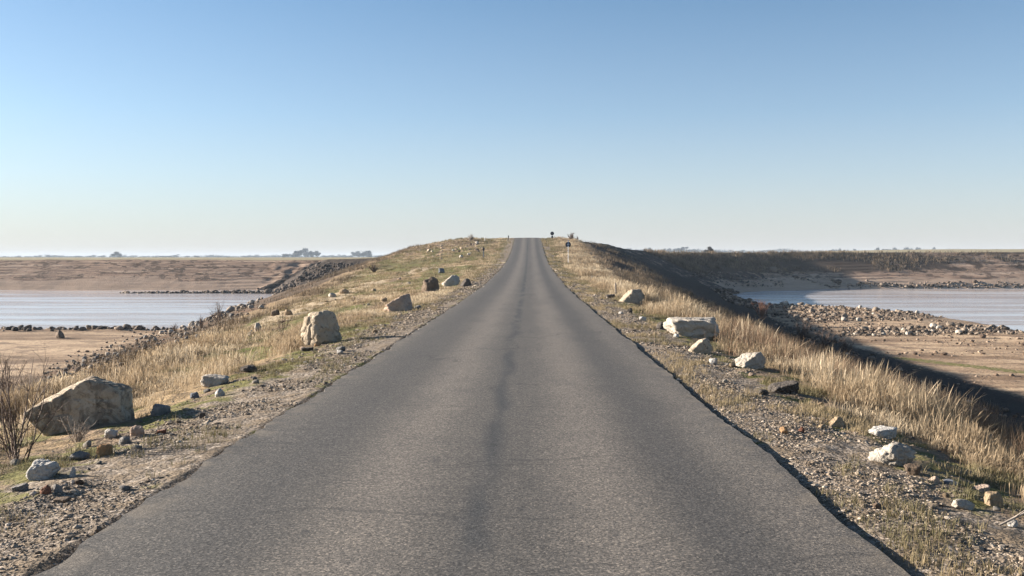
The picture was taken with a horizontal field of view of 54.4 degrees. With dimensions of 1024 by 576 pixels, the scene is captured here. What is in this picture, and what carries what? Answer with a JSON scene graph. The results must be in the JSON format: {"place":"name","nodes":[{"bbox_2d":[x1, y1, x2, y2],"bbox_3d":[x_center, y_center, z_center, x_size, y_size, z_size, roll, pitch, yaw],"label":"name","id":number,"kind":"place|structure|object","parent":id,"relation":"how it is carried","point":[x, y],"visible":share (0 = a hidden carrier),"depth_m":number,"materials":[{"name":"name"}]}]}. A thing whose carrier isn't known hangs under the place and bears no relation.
{"place":"outdoors","nodes":[
{"label":"outdoors","id":0,"kind":"place"},
{"bbox_2d":[34,238,909,575],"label":"road","id":1,"kind":"structure","parent":0,"point":[524,410],"depth_m":7.94,"materials":[{"name":"grey asphalt"}]},
{"bbox_2d":[0,238,1023,575],"bbox_3d":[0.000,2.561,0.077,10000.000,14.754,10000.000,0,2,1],"label":"ground","id":2,"kind":"structure","parent":0,"point":[1004,388],"depth_m":44.64,"materials":[{"name":"beige soil"}]},
{"bbox_2d":[0,354,30,394],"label":"bare shrub","id":3,"kind":"object","parent":2,"relation":"on","point":[9,383],"visible":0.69,"depth_m":21.31,"materials":[{"name":"brown plant"}]},
{"bbox_2d":[11,459,19,465],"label":"verge stone","id":4,"kind":"object","parent":2,"relation":"on","point":[14,461],"visible":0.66,"depth_m":9.70,"materials":[{"name":"grey stone"}]},
{"bbox_2d":[11,482,28,491],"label":"rock","id":5,"kind":"object","parent":2,"relation":"on","point":[22,487],"visible":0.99,"depth_m":8.25,"materials":[{"name":"grey stone"}]},
{"bbox_2d":[0,344,67,460],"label":"bare shrub","id":6,"kind":"object","parent":2,"relation":"on","point":[15,452],"visible":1,"depth_m":10.11,"materials":[{"name":"brown plant"}]},
{"bbox_2d":[26,459,60,480],"bbox_3d":[-4.149,1.627,8.799,0.285,0.220,0.214,0,2,1],"label":"rock","id":7,"kind":"object","parent":2,"relation":"on","point":[39,469],"visible":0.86,"depth_m":8.72,"materials":[{"name":"white stone"}]},
{"bbox_2d":[40,485,51,494],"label":"rock","id":8,"kind":"object","parent":2,"relation":"on","point":[46,490],"visible":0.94,"depth_m":7.92,"materials":[{"name":"red stone"}]},
{"bbox_2d":[53,484,62,492],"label":"rock","id":9,"kind":"object","parent":2,"relation":"on","point":[57,488],"visible":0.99,"depth_m":7.96,"materials":[{"name":"grey stone"}]},
{"bbox_2d":[56,330,64,338],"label":"boulder","id":10,"kind":"object","parent":2,"relation":"on","point":[59,334],"visible":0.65,"depth_m":93.34,"materials":[{"name":"grey stone"}]},
{"bbox_2d":[53,496,70,502],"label":"rock","id":11,"kind":"object","parent":2,"relation":"on","point":[64,499],"visible":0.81,"depth_m":7.72,"materials":[{"name":"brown stone"}]},
{"bbox_2d":[69,466,75,477],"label":"rock","id":12,"kind":"object","parent":2,"relation":"on","point":[72,473],"visible":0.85,"depth_m":8.68,"materials":[{"name":"white stone"}]},
{"bbox_2d":[58,410,98,442],"bbox_3d":[-4.974,1.602,11.364,0.558,0.565,0.432,1,2,41],"label":"bare shrub","id":13,"kind":"object","parent":2,"relation":"on","point":[79,437],"visible":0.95,"depth_m":11.37,"materials":[{"name":"brown plant"}]},
{"bbox_2d":[23,376,134,435],"bbox_3d":[-5.567,1.689,12.826,1.336,1.089,0.807,0,2,-10],"label":"boulder","id":14,"kind":"object","parent":2,"relation":"on","point":[92,398],"visible":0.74,"depth_m":12.47,"materials":[{"name":"beige stone"}]},
{"bbox_2d":[69,451,89,459],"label":"rock","id":15,"kind":"object","parent":2,"relation":"on","point":[79,455],"visible":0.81,"depth_m":9.82,"materials":[{"name":"grey stone"}]},
{"bbox_2d":[75,479,83,484],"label":"verge stone","id":16,"kind":"object","parent":2,"relation":"on","point":[79,482],"visible":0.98,"depth_m":8.25,"materials":[{"name":"stone"}]},
{"bbox_2d":[83,440,91,447],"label":"verge stone","id":17,"kind":"object","parent":2,"relation":"on","point":[86,444],"visible":0.94,"depth_m":10.84,"materials":[{"name":"beige stone"}]},
{"bbox_2d":[96,443,112,456],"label":"rock","id":18,"kind":"object","parent":2,"relation":"on","point":[104,449],"visible":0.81,"depth_m":9.80,"materials":[{"name":"orange stone"}]},
{"bbox_2d":[104,429,117,437],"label":"rock","id":19,"kind":"object","parent":2,"relation":"on","point":[110,433],"visible":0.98,"depth_m":11.14,"materials":[{"name":"white stone"}]},
{"bbox_2d":[111,252,121,256],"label":"tree","id":20,"kind":"object","parent":2,"relation":"on","point":[117,254],"visible":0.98,"depth_m":1720.60,"materials":[{"name":"green plant"}]},
{"bbox_2d":[119,485,129,490],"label":"verge stone","id":21,"kind":"object","parent":2,"relation":"on","point":[124,487],"visible":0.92,"depth_m":7.82,"materials":[{"name":"grey stone"}]},
{"bbox_2d":[119,436,130,443],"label":"rock","id":22,"kind":"object","parent":2,"relation":"on","point":[124,440],"visible":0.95,"depth_m":10.61,"materials":[{"name":"grey stone"}]},
{"bbox_2d":[129,425,144,436],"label":"rock","id":23,"kind":"object","parent":2,"relation":"on","point":[135,430],"visible":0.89,"depth_m":11.04,"materials":[{"name":"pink stone"}]},
{"bbox_2d":[132,445,141,449],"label":"verge stone","id":24,"kind":"object","parent":2,"relation":"on","point":[137,446],"visible":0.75,"depth_m":9.93,"materials":[{"name":"stone"}]},
{"bbox_2d":[135,325,142,329],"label":"riprap stone","id":25,"kind":"object","parent":2,"relation":"on","point":[139,327],"visible":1,"depth_m":103.27,"materials":[{"name":"grey stone"}]},
{"bbox_2d":[1,288,279,331],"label":"shore rubble","id":26,"kind":"object","parent":2,"relation":"on","point":[244,291],"visible":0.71,"depth_m":224.49,"materials":[{"name":"grey stone"}]},
{"bbox_2d":[150,404,170,415],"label":"rock","id":27,"kind":"object","parent":2,"relation":"on","point":[159,409],"visible":0.79,"depth_m":12.66,"materials":[{"name":"grey stone"}]},
{"bbox_2d":[156,429,166,433],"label":"rock","id":28,"kind":"object","parent":2,"relation":"on","point":[163,431],"visible":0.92,"depth_m":11.08,"materials":[{"name":"red stone"}]},
{"bbox_2d":[42,288,288,384],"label":"riprap rubble","id":29,"kind":"object","parent":2,"relation":"on","point":[229,308],"visible":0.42,"depth_m":87.73,"materials":[{"name":"grey stone"}]},
{"bbox_2d":[2,254,377,256],"bbox_3d":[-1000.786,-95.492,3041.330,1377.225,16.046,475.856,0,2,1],"label":"distant wood","id":30,"kind":"object","parent":2,"relation":"on","point":[233,256],"visible":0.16,"depth_m":2971.98,"materials":[{"name":"plant"}]},
{"bbox_2d":[190,392,198,398],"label":"rock","id":31,"kind":"object","parent":2,"relation":"on","point":[194,395],"visible":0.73,"depth_m":14.99,"materials":[{"name":"grey stone"}]},
{"bbox_2d":[196,313,203,327],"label":"bare shrub","id":32,"kind":"object","parent":2,"relation":"on","point":[200,323],"visible":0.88,"depth_m":54.33,"materials":[{"name":"brown plant"}]},
{"bbox_2d":[199,412,205,417],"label":"rock","id":33,"kind":"object","parent":2,"relation":"on","point":[201,414],"visible":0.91,"depth_m":11.79,"materials":[{"name":"stone"}]},
{"bbox_2d":[200,374,228,386],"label":"rock","id":34,"kind":"object","parent":2,"relation":"on","point":[210,380],"visible":0.84,"depth_m":16.20,"materials":[{"name":"stone"}]},
{"bbox_2d":[207,301,223,323],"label":"bare shrub","id":35,"kind":"object","parent":2,"relation":"on","point":[218,311],"visible":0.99,"depth_m":54.19,"materials":[{"name":"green plant"}]},
{"bbox_2d":[215,388,224,396],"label":"rock","id":36,"kind":"object","parent":2,"relation":"on","point":[219,392],"visible":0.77,"depth_m":14.21,"materials":[{"name":"white stone"}]},
{"bbox_2d":[239,364,256,371],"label":"rock","id":37,"kind":"object","parent":2,"relation":"on","point":[249,368],"visible":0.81,"depth_m":17.69,"materials":[{"name":"stone"}]},
{"bbox_2d":[0,238,507,466],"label":"dry grass","id":38,"kind":"structure","parent":2,"relation":"on","point":[284,340],"depth_m":24.21,"materials":[{"name":"beige plant"}]},
{"bbox_2d":[0,237,510,531],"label":"short grass","id":39,"kind":"structure","parent":2,"relation":"on","point":[368,323],"depth_m":38.70,"materials":[{"name":"brown plant"}]},
{"bbox_2d":[254,323,262,331],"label":"rock","id":40,"kind":"object","parent":2,"relation":"on","point":[258,325],"visible":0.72,"depth_m":31.40,"materials":[{"name":"stone"}]},
{"bbox_2d":[271,309,279,315],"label":"rock","id":41,"kind":"object","parent":2,"relation":"on","point":[276,311],"visible":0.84,"depth_m":46.90,"materials":[{"name":"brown stone"}]},
{"bbox_2d":[275,306,297,330],"bbox_3d":[-6.761,0.930,29.688,0.888,0.966,0.564,0,2,1],"label":"bare shrub","id":42,"kind":"object","parent":2,"relation":"on","point":[279,324],"visible":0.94,"depth_m":29.63,"materials":[{"name":"brown plant"}]},
{"bbox_2d":[284,309,292,314],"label":"rock","id":43,"kind":"object","parent":2,"relation":"on","point":[289,312],"visible":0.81,"depth_m":46.44,"materials":[{"name":"beige stone"}]},
{"bbox_2d":[294,250,303,256],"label":"tree","id":44,"kind":"object","parent":2,"relation":"on","point":[299,253],"visible":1,"depth_m":1874.53,"materials":[{"name":"green plant"}]},
{"bbox_2d":[302,248,311,256],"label":"tree","id":45,"kind":"object","parent":2,"relation":"on","point":[305,250],"visible":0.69,"depth_m":2103.02,"materials":[{"name":"green plant"}]},
{"bbox_2d":[301,347,313,350],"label":"rock","id":46,"kind":"object","parent":2,"relation":"on","point":[307,349],"visible":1,"depth_m":21.13,"materials":[{"name":"stone"}]},
{"bbox_2d":[273,262,358,291],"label":"bank rubble","id":47,"kind":"object","parent":2,"relation":"on","point":[300,277],"visible":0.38,"depth_m":226.81,"materials":[{"name":"stone"}]},
{"bbox_2d":[301,310,341,345],"bbox_3d":[-4.522,1.079,23.616,1.007,1.120,0.755,0,2,1],"label":"boulder","id":48,"kind":"object","parent":2,"relation":"on","point":[320,327],"visible":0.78,"depth_m":23.39,"materials":[{"name":"beige stone"}]},
{"bbox_2d":[336,346,345,350],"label":"verge stone","id":49,"kind":"object","parent":2,"relation":"on","point":[341,348],"visible":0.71,"depth_m":19.90,"materials":[{"name":"grey stone"}]},
{"bbox_2d":[339,288,348,293],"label":"rock","id":50,"kind":"object","parent":2,"relation":"on","point":[343,290],"visible":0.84,"depth_m":73.32,"materials":[{"name":"beige stone"}]},
{"bbox_2d":[356,250,368,256],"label":"tree","id":51,"kind":"object","parent":2,"relation":"on","point":[363,254],"visible":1,"depth_m":1987.72,"materials":[{"name":"green plant"}]},
{"bbox_2d":[367,264,380,271],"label":"bare shrub","id":52,"kind":"object","parent":2,"relation":"on","point":[373,269],"visible":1,"depth_m":115.21,"materials":[{"name":"brown plant"}]},
{"bbox_2d":[384,294,412,310],"bbox_3d":[-4.236,0.650,37.295,1.115,0.867,0.836,0,2,1],"label":"boulder","id":53,"kind":"object","parent":2,"relation":"on","point":[403,303],"visible":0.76,"depth_m":36.98,"materials":[{"name":"beige stone"}]},
{"bbox_2d":[421,277,438,291],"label":"boulder","id":54,"kind":"object","parent":2,"relation":"on","point":[431,284],"visible":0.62,"depth_m":55.99,"materials":[{"name":"brown stone"}]},
{"bbox_2d":[438,268,444,272],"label":"rock","id":55,"kind":"object","parent":2,"relation":"on","point":[441,270],"visible":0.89,"depth_m":95.25,"materials":[{"name":"grey stone"}]},
{"bbox_2d":[442,275,459,286],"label":"boulder","id":56,"kind":"object","parent":2,"relation":"on","point":[452,280],"visible":0.87,"depth_m":64.54,"materials":[{"name":"stone"}]},
{"bbox_2d":[460,278,470,285],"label":"rock","id":57,"kind":"object","parent":2,"relation":"on","point":[466,282],"visible":0.64,"depth_m":61.91,"materials":[{"name":"stone"}]},
{"bbox_2d":[0,241,1023,451],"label":"brown weeds","id":58,"kind":"object","parent":2,"relation":"on","point":[640,277],"visible":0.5,"depth_m":77.20,"materials":[{"name":"brown plant"}]},
{"bbox_2d":[605,294,614,297],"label":"rock","id":59,"kind":"object","parent":2,"relation":"on","point":[610,295],"visible":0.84,"depth_m":45.82,"materials":[{"name":"stone"}]},
{"bbox_2d":[619,289,644,303],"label":"boulder","id":60,"kind":"object","parent":2,"relation":"on","point":[635,296],"visible":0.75,"depth_m":42.58,"materials":[{"name":"beige stone"}]},
{"bbox_2d":[656,322,663,328],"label":"rock","id":61,"kind":"object","parent":2,"relation":"on","point":[659,325],"visible":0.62,"depth_m":26.49,"materials":[{"name":"stone"}]},
{"bbox_2d":[684,247,696,251],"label":"tree","id":62,"kind":"object","parent":2,"relation":"on","point":[688,250],"visible":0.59,"depth_m":2331.53,"materials":[{"name":"green plant"}]},
{"bbox_2d":[663,317,719,339],"bbox_3d":[4.457,1.068,24.658,1.340,0.676,1.005,0,2,1],"label":"boulder","id":63,"kind":"object","parent":2,"relation":"on","point":[698,327],"visible":0.85,"depth_m":24.27,"materials":[{"name":"stone"}]},
{"bbox_2d":[688,338,712,353],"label":"boulder","id":64,"kind":"object","parent":2,"relation":"on","point":[704,346],"visible":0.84,"depth_m":20.07,"materials":[{"name":"beige stone"}]},
{"bbox_2d":[709,358,717,364],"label":"rock","id":65,"kind":"object","parent":2,"relation":"on","point":[712,361],"visible":0.98,"depth_m":17.51,"materials":[{"name":"white stone"}]},
{"bbox_2d":[735,352,765,369],"bbox_3d":[4.232,1.327,17.633,0.555,0.394,0.416,0,2,1],"label":"boulder","id":66,"kind":"object","parent":2,"relation":"on","point":[755,360],"visible":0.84,"depth_m":17.52,"materials":[{"name":"stone"}]},
{"bbox_2d":[751,298,768,318],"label":"bare shrub","id":67,"kind":"object","parent":2,"relation":"on","point":[762,312],"visible":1,"depth_m":107.34,"materials":[{"name":"brown plant"}]},
{"bbox_2d":[757,389,768,394],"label":"rock","id":68,"kind":"object","parent":2,"relation":"on","point":[763,391],"visible":0.78,"depth_m":13.51,"materials":[{"name":"stone"}]},
{"bbox_2d":[540,237,1023,575],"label":"short grass","id":69,"kind":"structure","parent":2,"relation":"on","point":[860,421],"depth_m":10.79,"materials":[{"name":"beige plant"}]},
{"bbox_2d":[768,380,798,393],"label":"boulder","id":70,"kind":"object","parent":2,"relation":"on","point":[787,386],"visible":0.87,"depth_m":13.85,"materials":[{"name":"stone"}]},
{"bbox_2d":[549,236,1023,502],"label":"dry grass","id":71,"kind":"structure","parent":2,"relation":"on","point":[873,397],"depth_m":14.29,"materials":[{"name":"beige plant"}]},
{"bbox_2d":[638,247,949,252],"bbox_3d":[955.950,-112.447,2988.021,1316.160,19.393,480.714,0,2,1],"label":"distant wood","id":72,"kind":"object","parent":2,"relation":"on","point":[768,250],"visible":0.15,"depth_m":2944.61,"materials":[{"name":"plant"}]},
{"bbox_2d":[795,317,812,339],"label":"bare shrub","id":73,"kind":"object","parent":2,"relation":"on","point":[801,334],"visible":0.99,"depth_m":85.29,"materials":[{"name":"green plant"}]},
{"bbox_2d":[818,424,826,428],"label":"rock","id":74,"kind":"object","parent":2,"relation":"on","point":[823,426],"visible":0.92,"depth_m":11.07,"materials":[{"name":"beige stone"}]},
{"bbox_2d":[811,323,842,352],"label":"bare shrub","id":75,"kind":"object","parent":2,"relation":"on","point":[824,344],"visible":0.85,"depth_m":66.37,"materials":[{"name":"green plant"}]},
{"bbox_2d":[644,248,1023,275],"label":"bank scrub","id":76,"kind":"object","parent":2,"relation":"on","point":[681,262],"visible":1,"depth_m":269.12,"materials":[{"name":"brown plant"}]},
{"bbox_2d":[829,416,844,427],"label":"rock","id":77,"kind":"object","parent":2,"relation":"on","point":[836,421],"visible":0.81,"depth_m":11.34,"materials":[{"name":"beige stone"}]},
{"bbox_2d":[839,334,854,353],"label":"bare shrub","id":78,"kind":"object","parent":2,"relation":"on","point":[844,346],"visible":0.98,"depth_m":78.08,"materials":[{"name":"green plant"}]},
{"bbox_2d":[685,258,1023,336],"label":"shore rubble","id":79,"kind":"object","parent":2,"relation":"on","point":[735,298],"visible":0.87,"depth_m":126.03,"materials":[{"name":"grey stone"}]},
{"bbox_2d":[873,503,880,508],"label":"rock","id":80,"kind":"object","parent":2,"relation":"on","point":[876,506],"visible":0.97,"depth_m":7.32,"materials":[{"name":"brown stone"}]},
{"bbox_2d":[868,425,897,439],"bbox_3d":[4.100,1.606,11.016,0.300,0.146,0.225,0,2,1],"label":"rock","id":81,"kind":"object","parent":2,"relation":"on","point":[884,431],"visible":0.88,"depth_m":10.92,"materials":[{"name":"white stone"}]},
{"bbox_2d":[868,442,915,465],"bbox_3d":[3.524,1.562,9.263,0.432,0.273,0.340,1,2,25],"label":"boulder","id":82,"kind":"object","parent":2,"relation":"on","point":[896,454],"visible":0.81,"depth_m":9.14,"materials":[{"name":"stone"}]},
{"bbox_2d":[770,306,1023,417],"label":"mud clods","id":83,"kind":"object","parent":2,"relation":"on","point":[871,357],"visible":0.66,"depth_m":89.46,"materials":[{"name":"brown soil"}]},
{"bbox_2d":[904,463,921,475],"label":"rock","id":84,"kind":"object","parent":2,"relation":"on","point":[912,469],"visible":0.93,"depth_m":8.80,"materials":[{"name":"brown stone"}]},
{"bbox_2d":[928,476,939,483],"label":"rock","id":85,"kind":"object","parent":2,"relation":"on","point":[936,480],"visible":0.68,"depth_m":8.59,"materials":[{"name":"beige stone"}]},
{"bbox_2d":[942,493,949,497],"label":"verge stone","id":86,"kind":"object","parent":2,"relation":"on","point":[945,495],"visible":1,"depth_m":7.92,"materials":[{"name":"beige stone"}]},
{"bbox_2d":[943,479,953,483],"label":"rock","id":87,"kind":"object","parent":2,"relation":"on","point":[947,481],"visible":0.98,"depth_m":8.60,"materials":[{"name":"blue stone"}]},
{"bbox_2d":[946,322,954,325],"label":"riprap stone","id":88,"kind":"object","parent":2,"relation":"on","point":[949,323],"visible":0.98,"depth_m":108.81,"materials":[{"name":"beige stone"}]},
{"bbox_2d":[951,499,974,509],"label":"rock","id":89,"kind":"object","parent":2,"relation":"on","point":[962,504],"visible":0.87,"depth_m":7.55,"materials":[{"name":"stone"}]},
{"bbox_2d":[973,484,989,492],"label":"rock","id":90,"kind":"object","parent":2,"relation":"on","point":[982,488],"visible":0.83,"depth_m":8.51,"materials":[{"name":"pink stone"}]},
{"bbox_2d":[984,491,1002,507],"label":"rock","id":91,"kind":"object","parent":2,"relation":"on","point":[991,498],"visible":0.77,"depth_m":7.74,"materials":[{"name":"beige stone"}]},
{"bbox_2d":[993,506,1000,510],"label":"verge stone","id":92,"kind":"object","parent":2,"relation":"on","point":[995,508],"visible":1,"depth_m":7.59,"materials":[{"name":"beige stone"}]},
{"bbox_2d":[998,511,1023,525],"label":"fallen branch","id":93,"kind":"object","parent":2,"relation":"on","point":[1013,518],"visible":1,"depth_m":7.07,"materials":[{"name":"beige wood"}]},
{"bbox_2d":[1007,519,1017,526],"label":"rock","id":94,"kind":"object","parent":2,"relation":"on","point":[1013,523],"visible":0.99,"depth_m":7.08,"materials":[{"name":"white stone"}]},
{"bbox_2d":[0,265,1023,575],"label":"gravel","id":95,"kind":"structure","parent":0,"point":[394,333],"depth_m":9.41,"materials":[{"name":"grey gravel"}]},
{"bbox_2d":[780,426,788,433],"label":"rock","id":96,"kind":"object","parent":95,"relation":"on","point":[783,429],"visible":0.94,"depth_m":10.48,"materials":[{"name":"beige stone"}]},
{"bbox_2d":[0,289,1023,330],"bbox_3d":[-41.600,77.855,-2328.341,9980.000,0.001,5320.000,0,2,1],"label":"water","id":97,"kind":"structure","parent":0,"point":[45,309],"depth_m":175.64,"materials":[{"name":"liquid"}]},
{"bbox_2d":[0,0,1023,256],"label":"sky","id":98,"kind":"structure","parent":0,"point":[141,128],"materials":[{"name":"blue"}]}
]}

